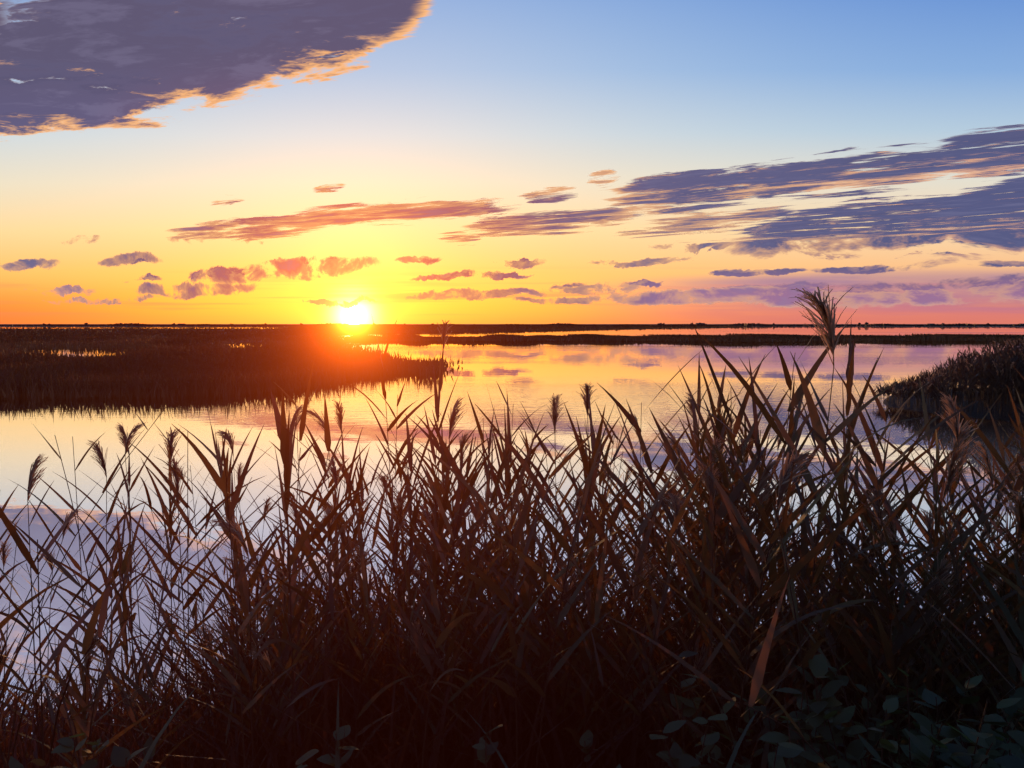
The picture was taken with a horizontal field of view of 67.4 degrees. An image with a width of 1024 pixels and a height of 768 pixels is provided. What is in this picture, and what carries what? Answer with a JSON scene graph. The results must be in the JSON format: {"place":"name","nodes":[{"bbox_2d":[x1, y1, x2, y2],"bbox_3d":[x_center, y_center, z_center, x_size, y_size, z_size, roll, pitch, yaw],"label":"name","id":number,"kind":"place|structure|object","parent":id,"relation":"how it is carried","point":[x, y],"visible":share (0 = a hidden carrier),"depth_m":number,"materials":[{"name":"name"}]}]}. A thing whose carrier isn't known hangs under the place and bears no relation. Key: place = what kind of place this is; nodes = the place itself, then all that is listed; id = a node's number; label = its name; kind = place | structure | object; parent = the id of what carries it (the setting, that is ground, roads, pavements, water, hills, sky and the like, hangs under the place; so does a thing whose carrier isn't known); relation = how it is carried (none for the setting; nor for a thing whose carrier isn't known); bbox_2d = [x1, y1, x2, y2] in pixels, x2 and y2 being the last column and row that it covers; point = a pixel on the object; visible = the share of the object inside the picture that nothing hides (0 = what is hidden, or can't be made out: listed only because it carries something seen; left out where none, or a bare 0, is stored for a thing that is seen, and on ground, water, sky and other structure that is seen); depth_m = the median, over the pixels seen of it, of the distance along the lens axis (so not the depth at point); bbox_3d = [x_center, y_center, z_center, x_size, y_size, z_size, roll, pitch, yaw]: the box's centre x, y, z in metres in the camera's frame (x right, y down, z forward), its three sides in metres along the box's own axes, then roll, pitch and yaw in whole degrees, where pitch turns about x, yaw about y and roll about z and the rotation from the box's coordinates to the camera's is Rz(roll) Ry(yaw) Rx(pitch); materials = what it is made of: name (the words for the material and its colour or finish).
{"place":"outdoors","nodes":[
{"label":"outdoors","id":0,"kind":"place"},
{"bbox_2d":[0,0,431,135],"bbox_3d":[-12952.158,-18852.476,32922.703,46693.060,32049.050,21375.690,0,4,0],"label":"cloud","id":1,"kind":"structure","parent":0,"point":[66,62],"depth_m":38055.58,"materials":[{"name":"purple"}]},
{"bbox_2d":[0,170,739,308],"bbox_3d":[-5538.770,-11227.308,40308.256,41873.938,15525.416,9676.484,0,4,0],"label":"cloud","id":2,"kind":"structure","parent":0,"point":[225,278],"depth_m":44169.36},
{"bbox_2d":[0,326,1023,737],"bbox_3d":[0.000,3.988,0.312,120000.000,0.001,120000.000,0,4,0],"label":"lagoon water","id":3,"kind":"structure","parent":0,"point":[532,376],"depth_m":28.94,"materials":[{"name":"liquid"}]},
{"bbox_2d":[0,327,443,388],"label":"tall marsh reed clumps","id":4,"kind":"object","parent":3,"relation":"on","point":[16,369],"visible":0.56,"depth_m":68.77,"materials":[{"name":"brown plant"}]},
{"bbox_2d":[0,338,445,400],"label":"marsh reed fringe","id":5,"kind":"object","parent":3,"relation":"on","point":[227,383],"visible":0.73,"depth_m":44.55,"materials":[{"name":"brown plant"}]},
{"bbox_2d":[0,327,462,399],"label":"marsh island","id":6,"kind":"structure","parent":3,"relation":"on","point":[258,335],"depth_m":74.29,"materials":[{"name":"brown plant"}]},
{"bbox_2d":[260,325,774,333],"bbox_3d":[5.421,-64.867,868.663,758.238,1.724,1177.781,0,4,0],"label":"mudflat","id":7,"kind":"structure","parent":3,"relation":"on","point":[339,329],"depth_m":519.92,"materials":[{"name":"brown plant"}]},
{"bbox_2d":[328,333,1023,342],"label":"strip","id":8,"kind":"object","parent":3,"relation":"on","point":[748,337],"depth_m":178.87,"materials":[{"name":"brown plant"}]},
{"bbox_2d":[873,337,1023,416],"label":"reed bed","id":9,"kind":"object","parent":3,"relation":"on","point":[996,372],"visible":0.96,"depth_m":34.56,"materials":[{"name":"brown plant"}]},
{"bbox_2d":[0,324,1023,417],"bbox_3d":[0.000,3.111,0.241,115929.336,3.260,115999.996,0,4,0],"label":"terrain","id":10,"kind":"structure","parent":0,"point":[913,404],"depth_m":38.67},
{"bbox_2d":[139,681,854,767],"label":"strap leaves","id":11,"kind":"object","parent":10,"relation":"on","point":[337,756],"visible":0.92,"depth_m":2.56,"materials":[{"name":"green plant"}]},
{"bbox_2d":[0,532,1023,767],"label":"undergrowth","id":12,"kind":"object","parent":10,"relation":"on","point":[387,755],"visible":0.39,"depth_m":3.62,"materials":[{"name":"black plant"}]},
{"bbox_2d":[0,286,1023,767],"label":"reeds","id":13,"kind":"object","parent":10,"relation":"on","point":[716,560],"visible":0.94,"depth_m":3.40,"materials":[{"name":"brown plant"}]},
{"bbox_2d":[0,323,1023,325],"bbox_3d":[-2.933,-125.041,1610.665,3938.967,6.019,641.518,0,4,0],"label":"shoreline","id":14,"kind":"structure","parent":10,"relation":"on","point":[554,324],"depth_m":1351.38,"materials":[{"name":"black"}]},
{"bbox_2d":[8,642,1023,767],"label":"herbs","id":15,"kind":"object","parent":10,"relation":"on","point":[825,717],"visible":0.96,"depth_m":2.45,"materials":[{"name":"green plant"}]},
{"bbox_2d":[43,322,1021,325],"bbox_3d":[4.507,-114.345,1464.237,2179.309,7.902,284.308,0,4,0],"label":"shore trees","id":16,"kind":"object","parent":10,"relation":"on","point":[301,324],"visible":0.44,"depth_m":1456.95,"materials":[{"name":"black plant"}]},
{"bbox_2d":[0,0,1023,323],"label":"sky","id":17,"kind":"structure","parent":0,"point":[503,100],"materials":[{"name":"blue"}]},
{"bbox_2d":[513,260,1023,308],"bbox_3d":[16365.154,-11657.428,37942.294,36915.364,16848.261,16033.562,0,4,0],"label":"cloud","id":18,"kind":"structure","parent":0,"point":[1007,286],"depth_m":43099.27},
{"bbox_2d":[604,124,1023,265],"bbox_3d":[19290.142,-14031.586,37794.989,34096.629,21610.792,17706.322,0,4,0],"label":"cloud","id":19,"kind":"structure","parent":0,"point":[1003,231],"depth_m":42353.84,"materials":[{"name":"purple"}]}
]}

